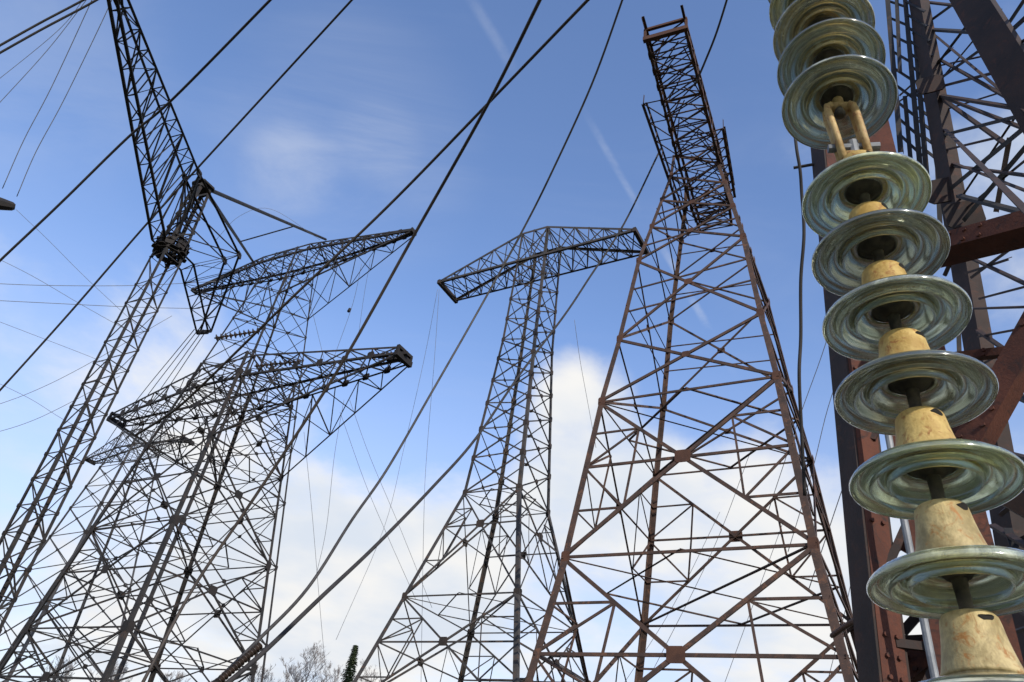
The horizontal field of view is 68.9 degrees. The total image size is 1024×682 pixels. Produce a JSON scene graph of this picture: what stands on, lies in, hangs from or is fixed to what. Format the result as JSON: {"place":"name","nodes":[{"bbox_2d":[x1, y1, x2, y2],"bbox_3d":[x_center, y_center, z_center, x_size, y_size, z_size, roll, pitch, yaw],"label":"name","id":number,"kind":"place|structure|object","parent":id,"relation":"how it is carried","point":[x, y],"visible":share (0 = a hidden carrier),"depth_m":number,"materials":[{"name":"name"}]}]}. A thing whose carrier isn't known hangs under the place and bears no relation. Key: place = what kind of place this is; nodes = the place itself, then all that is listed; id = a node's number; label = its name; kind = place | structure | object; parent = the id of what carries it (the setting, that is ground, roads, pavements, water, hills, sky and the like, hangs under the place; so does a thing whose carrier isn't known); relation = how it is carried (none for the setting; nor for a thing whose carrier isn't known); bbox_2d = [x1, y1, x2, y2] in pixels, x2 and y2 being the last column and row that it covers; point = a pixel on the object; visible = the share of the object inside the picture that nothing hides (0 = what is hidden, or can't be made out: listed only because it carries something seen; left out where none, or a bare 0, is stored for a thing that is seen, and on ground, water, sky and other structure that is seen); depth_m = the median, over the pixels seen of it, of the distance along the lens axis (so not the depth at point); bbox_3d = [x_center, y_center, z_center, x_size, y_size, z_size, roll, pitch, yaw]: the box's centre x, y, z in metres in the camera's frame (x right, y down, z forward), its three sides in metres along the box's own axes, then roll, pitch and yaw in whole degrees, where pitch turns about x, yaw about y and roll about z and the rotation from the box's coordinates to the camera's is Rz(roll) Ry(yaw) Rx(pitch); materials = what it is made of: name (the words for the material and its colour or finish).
{"place":"outdoors","nodes":[
{"label":"outdoors","id":0,"kind":"place"},
{"bbox_2d":[0,197,15,210],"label":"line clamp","id":1,"kind":"object","parent":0,"point":[5,204],"visible":1,"depth_m":24.46,"materials":[{"name":"grey metal"}]},
{"bbox_2d":[0,3,80,77],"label":"thin wire","id":2,"kind":"object","parent":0,"point":[40,45],"visible":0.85,"depth_m":32.04,"materials":[{"name":"grey metal"}]},
{"bbox_2d":[0,0,84,46],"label":"overhead cable","id":3,"kind":"object","parent":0,"point":[39,23],"visible":1,"depth_m":12.72,"materials":[{"name":"black metal"}]},
{"bbox_2d":[0,0,85,101],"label":"thin wire","id":4,"kind":"object","parent":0,"point":[43,54],"visible":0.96,"depth_m":32.22,"materials":[{"name":"grey metal"}]},
{"bbox_2d":[2,0,91,188],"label":"thin wire","id":5,"kind":"object","parent":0,"point":[46,96],"visible":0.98,"depth_m":32.63,"materials":[{"name":"grey metal"}]},
{"bbox_2d":[1,384,93,434],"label":"thin wire","id":6,"kind":"object","parent":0,"point":[44,407],"visible":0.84,"depth_m":50.57,"materials":[{"name":"grey metal"}]},
{"bbox_2d":[0,0,97,53],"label":"overhead cable","id":7,"kind":"object","parent":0,"point":[45,27],"visible":1,"depth_m":12.78,"materials":[{"name":"black metal"}]},
{"bbox_2d":[2,376,118,430],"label":"thin wire","id":8,"kind":"object","parent":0,"point":[52,411],"visible":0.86,"depth_m":46.51,"materials":[{"name":"grey metal"}]},
{"bbox_2d":[1,322,123,370],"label":"thin wire","id":9,"kind":"object","parent":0,"point":[58,344],"visible":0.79,"depth_m":51.24,"materials":[{"name":"black metal"}]},
{"bbox_2d":[17,0,111,195],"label":"thin wire","id":10,"kind":"object","parent":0,"point":[63,101],"visible":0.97,"depth_m":32.97,"materials":[{"name":"grey metal"}]},
{"bbox_2d":[3,261,141,338],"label":"thin wire","id":11,"kind":"object","parent":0,"point":[64,294],"visible":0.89,"depth_m":51.33,"materials":[{"name":"black metal"}]},
{"bbox_2d":[18,211,142,330],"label":"thin wire","id":12,"kind":"object","parent":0,"point":[72,264],"visible":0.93,"depth_m":51.40,"materials":[{"name":"black metal"}]},
{"bbox_2d":[0,316,170,403],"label":"thin wire","id":13,"kind":"object","parent":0,"point":[81,367],"visible":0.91,"depth_m":47.48,"materials":[{"name":"black metal"}]},
{"bbox_2d":[0,300,199,308],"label":"thin wire","id":14,"kind":"object","parent":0,"point":[91,305],"visible":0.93,"depth_m":51.88,"materials":[{"name":"black metal"}]},
{"bbox_2d":[0,281,215,285],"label":"thin wire","id":15,"kind":"object","parent":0,"point":[110,285],"visible":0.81,"depth_m":51.83,"materials":[{"name":"black metal"}]},
{"bbox_2d":[0,0,271,261],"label":"overhead cable","id":16,"kind":"object","parent":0,"point":[241,29],"visible":1,"depth_m":14.20,"materials":[{"name":"black metal"}]},
{"bbox_2d":[304,435,326,681],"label":"thin wire","id":17,"kind":"object","parent":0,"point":[316,563],"visible":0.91,"depth_m":33.53,"materials":[{"name":"grey metal"}]},
{"bbox_2d":[141,0,541,681],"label":"overhead cable","id":18,"kind":"object","parent":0,"point":[353,342],"visible":1,"depth_m":17.46,"materials":[{"name":"black metal"}]},
{"bbox_2d":[133,0,589,436],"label":"overhead cable","id":19,"kind":"object","parent":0,"point":[551,37],"visible":0.99,"depth_m":20.45,"materials":[{"name":"black metal"}]},
{"bbox_2d":[0,0,1023,681],"label":"sky","id":20,"kind":"structure","parent":0,"point":[388,84],"materials":[{"name":"blue"}]},
{"bbox_2d":[574,320,595,445],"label":"thin wire","id":21,"kind":"object","parent":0,"point":[583,378],"visible":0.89,"depth_m":59.65,"materials":[{"name":"grey metal"}]},
{"bbox_2d":[626,512,719,679],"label":"thin wire","id":22,"kind":"object","parent":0,"point":[681,590],"visible":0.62,"depth_m":46.32,"materials":[{"name":"grey metal"}]},
{"bbox_2d":[654,451,750,667],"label":"thin wire","id":23,"kind":"object","parent":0,"point":[708,559],"visible":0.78,"depth_m":46.45,"materials":[{"name":"grey metal"}]},
{"bbox_2d":[725,524,782,681],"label":"thin wire","id":24,"kind":"object","parent":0,"point":[751,609],"visible":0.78,"depth_m":44.91,"materials":[{"name":"grey metal"}]},
{"label":"ground","id":25,"kind":"structure","parent":0,"visible":0},
{"bbox_2d":[41,655,78,681],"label":"bare tree","id":26,"kind":"object","parent":25,"relation":"on","point":[70,666],"visible":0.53,"depth_m":48.10,"materials":[{"name":"grey plant"}]},
{"bbox_2d":[0,428,194,681],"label":"lattice pylon","id":27,"kind":"object","parent":25,"relation":"on","point":[90,460],"visible":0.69,"depth_m":42.63,"materials":[{"name":"metal"}]},
{"bbox_2d":[89,661,132,681],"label":"bare tree","id":28,"kind":"object","parent":25,"relation":"on","point":[124,670],"visible":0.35,"depth_m":47.74,"materials":[{"name":"grey plant"}]},
{"bbox_2d":[0,0,241,633],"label":"lattice mast","id":29,"kind":"object","parent":25,"relation":"on","point":[162,245],"visible":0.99,"depth_m":23.83,"materials":[{"name":"metal"}]},
{"bbox_2d":[93,329,194,462],"bbox_3d":[-18.587,3.144,36.841,0.145,0.646,18.680,28,-39,-26],"label":"bundle wire","id":30,"kind":"object","parent":29,"relation":"attached to","point":[147,386],"visible":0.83,"depth_m":35.05,"materials":[{"name":"black metal"}]},
{"bbox_2d":[101,329,198,462],"bbox_3d":[-18.317,3.151,36.992,0.097,0.616,18.656,28,-39,-26],"label":"bundle wire","id":31,"kind":"object","parent":29,"relation":"attached to","point":[154,386],"visible":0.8,"depth_m":34.89,"materials":[{"name":"black metal"}]},
{"bbox_2d":[110,329,203,463],"bbox_3d":[-17.981,3.163,37.174,0.061,0.581,18.628,27,-39,-25],"label":"bundle wire","id":32,"kind":"object","parent":29,"relation":"attached to","point":[161,387],"visible":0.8,"depth_m":35.11,"materials":[{"name":"black metal"}]},
{"bbox_2d":[118,329,207,463],"bbox_3d":[-17.710,3.167,37.319,0.095,0.552,18.604,27,-39,-24],"label":"bundle wire","id":33,"kind":"object","parent":29,"relation":"attached to","point":[166,390],"visible":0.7,"depth_m":34.63,"materials":[{"name":"black metal"}]},
{"bbox_2d":[0,0,352,390],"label":"overhead cable","id":34,"kind":"object","parent":29,"relation":"attached to","point":[193,172],"visible":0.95,"depth_m":27.14,"materials":[{"name":"black metal"}]},
{"bbox_2d":[208,190,326,261],"bbox_3d":[-13.499,-5.287,42.681,4.675,14.183,23.375,19,-36,-14],"label":"stay frame","id":35,"kind":"object","parent":29,"relation":"attached to","point":[223,195],"visible":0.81,"depth_m":39.07,"materials":[{"name":"metal"}]},
{"bbox_2d":[216,208,319,239],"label":"thin wire","id":36,"kind":"object","parent":35,"relation":"attached to","point":[274,210],"visible":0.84,"depth_m":42.29,"materials":[{"name":"grey metal"}]},
{"bbox_2d":[159,670,190,681],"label":"bare tree","id":37,"kind":"object","parent":25,"relation":"on","point":[178,674],"visible":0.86,"depth_m":52.70,"materials":[{"name":"grey plant"}]},
{"bbox_2d":[0,344,412,681],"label":"lattice pylon","id":38,"kind":"object","parent":25,"relation":"on","point":[401,354],"visible":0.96,"depth_m":24.41,"materials":[{"name":"metal"}]},
{"bbox_2d":[214,328,259,341],"bbox_3d":[-9.446,-0.222,25.708,1.331,0.908,0.259,17,-35,-12],"label":"insulator string","id":39,"kind":"object","parent":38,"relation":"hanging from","point":[230,335],"visible":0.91,"depth_m":25.62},
{"bbox_2d":[254,359,300,368],"bbox_3d":[-8.157,0.793,26.029,1.439,0.832,0.259,16,-35,-11],"label":"insulator string","id":40,"kind":"object","parent":38,"relation":"hanging from","point":[271,364],"visible":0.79,"depth_m":25.92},
{"bbox_2d":[0,227,416,681],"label":"lattice pylon","id":41,"kind":"object","parent":25,"relation":"on","point":[405,234],"visible":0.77,"depth_m":49.30,"materials":[{"name":"metal"}]},
{"bbox_2d":[243,662,275,681],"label":"bare tree","id":42,"kind":"object","parent":25,"relation":"on","point":[259,679],"visible":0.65,"depth_m":54.47,"materials":[{"name":"grey plant"}]},
{"bbox_2d":[278,656,302,681],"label":"bare tree","id":43,"kind":"object","parent":25,"relation":"on","point":[287,675],"visible":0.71,"depth_m":62.38,"materials":[{"name":"grey plant"}]},
{"bbox_2d":[287,643,329,681],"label":"bare tree","id":44,"kind":"object","parent":25,"relation":"on","point":[312,651],"visible":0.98,"depth_m":54.02,"materials":[{"name":"grey plant"}]},
{"bbox_2d":[319,659,357,681],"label":"bare tree","id":45,"kind":"object","parent":25,"relation":"on","point":[334,674],"visible":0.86,"depth_m":59.53,"materials":[{"name":"grey plant"}]},
{"bbox_2d":[341,645,358,681],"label":"spruce tree","id":46,"kind":"object","parent":25,"relation":"on","point":[350,667],"visible":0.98,"depth_m":47.40,"materials":[{"name":"green plant"}]},
{"bbox_2d":[359,661,381,681],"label":"bare tree","id":47,"kind":"object","parent":25,"relation":"on","point":[374,673],"visible":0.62,"depth_m":57.96,"materials":[{"name":"grey plant"}]},
{"bbox_2d":[353,226,649,681],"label":"lattice pylon","id":48,"kind":"object","parent":25,"relation":"on","point":[519,555],"visible":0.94,"depth_m":30.71,"materials":[{"name":"grey metal"}]},
{"bbox_2d":[340,413,415,598],"bbox_3d":[-6.300,7.569,34.467,6.003,7.052,0.362,30,-40,-28],"label":"thin wire","id":49,"kind":"object","parent":48,"relation":"attached to","point":[374,505],"visible":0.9,"depth_m":34.61,"materials":[{"name":"grey metal"}]},
{"bbox_2d":[317,401,343,569],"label":"thin wire","id":50,"kind":"object","parent":49,"relation":"attached to","point":[330,489],"visible":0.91,"depth_m":34.33,"materials":[{"name":"grey metal"}]},
{"bbox_2d":[336,289,437,638],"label":"thin wire","id":51,"kind":"object","parent":48,"relation":"hanging from","point":[398,472],"visible":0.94,"depth_m":41.47,"materials":[{"name":"grey metal"}]},
{"bbox_2d":[350,402,431,606],"bbox_3d":[-5.722,7.465,34.513,6.553,7.847,0.345,30,-40,-28],"label":"thin wire","id":52,"kind":"object","parent":48,"relation":"attached to","point":[389,502],"visible":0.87,"depth_m":34.74,"materials":[{"name":"grey metal"}]},
{"bbox_2d":[421,297,438,654],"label":"thin wire","id":53,"kind":"object","parent":48,"relation":"hanging from","point":[425,470],"visible":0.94,"depth_m":40.93,"materials":[{"name":"grey metal"}]},
{"bbox_2d":[525,5,858,681],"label":"lattice pylon","id":54,"kind":"object","parent":25,"relation":"on","point":[827,598],"visible":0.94,"depth_m":24.60,"materials":[{"name":"metal"}]},
{"bbox_2d":[214,0,622,680],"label":"overhead cable","id":55,"kind":"object","parent":54,"relation":"hanging from","point":[282,616],"visible":0.97,"depth_m":20.41,"materials":[{"name":"black metal"}]},
{"bbox_2d":[225,148,660,681],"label":"overhead cable","id":56,"kind":"object","parent":54,"relation":"hanging from","point":[263,652],"visible":1,"depth_m":17.40,"materials":[{"name":"black metal"}]},
{"bbox_2d":[212,642,262,681],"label":"insulator string","id":57,"kind":"object","parent":56,"relation":"attached to","point":[241,661],"visible":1,"depth_m":11.75,"materials":[{"name":"ceramic"}]},
{"bbox_2d":[694,0,727,85],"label":"overhead cable","id":58,"kind":"object","parent":54,"relation":"attached to","point":[713,40],"visible":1,"depth_m":26.55,"materials":[{"name":"black metal"}]},
{"bbox_2d":[768,343,825,509],"bbox_3d":[11.014,1.802,27.516,0.313,7.518,5.968,16,-35,-11],"label":"thin wire","id":59,"kind":"object","parent":54,"relation":"attached to","point":[802,409],"visible":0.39,"depth_m":27.79,"materials":[{"name":"grey metal"}]},
{"bbox_2d":[788,392,832,550],"bbox_3d":[11.275,3.911,27.288,0.180,6.535,4.514,17,-36,-12],"label":"thin wire","id":60,"kind":"object","parent":54,"relation":"attached to","point":[814,461],"visible":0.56,"depth_m":27.51,"materials":[{"name":"grey metal"}]},
{"bbox_2d":[809,492,841,588],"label":"thin wire","id":61,"kind":"object","parent":54,"relation":"attached to","point":[825,538],"visible":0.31,"depth_m":26.90,"materials":[{"name":"grey metal"}]},
{"bbox_2d":[793,0,1023,681],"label":"lattice pylon","id":62,"kind":"object","parent":25,"relation":"on","point":[888,648],"visible":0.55,"depth_m":6.51,"materials":[{"name":"brown metal"}]},
{"bbox_2d":[794,139,806,495],"bbox_3d":[1.930,-0.702,5.124,0.091,3.355,1.004,4,-35,7],"label":"drop cable","id":63,"kind":"object","parent":62,"relation":"hanging from","point":[801,330],"visible":0.74,"depth_m":4.76,"materials":[{"name":"black metal"}]},
{"bbox_2d":[830,618,852,637],"bbox_3d":[4.167,3.395,9.017,0.115,0.536,3.064,0,-36,12],"label":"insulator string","id":64,"kind":"object","parent":62,"relation":"attached to","point":[841,629],"visible":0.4,"depth_m":9.82,"materials":[{"name":"brown ceramic"}]},
{"bbox_2d":[768,0,1023,681],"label":"insulator string","id":65,"kind":"object","parent":62,"relation":"hanging from","point":[898,314],"visible":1,"depth_m":1.48,"materials":[{"name":"green glass"}]},
{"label":"wire clamp","id":66,"kind":"object","parent":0,"visible":0},
{"bbox_2d":[329,264,361,371],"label":"thin wire","id":67,"kind":"object","parent":66,"relation":"attached to","point":[350,311],"visible":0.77,"depth_m":48.79,"materials":[{"name":"black metal"}]}
]}

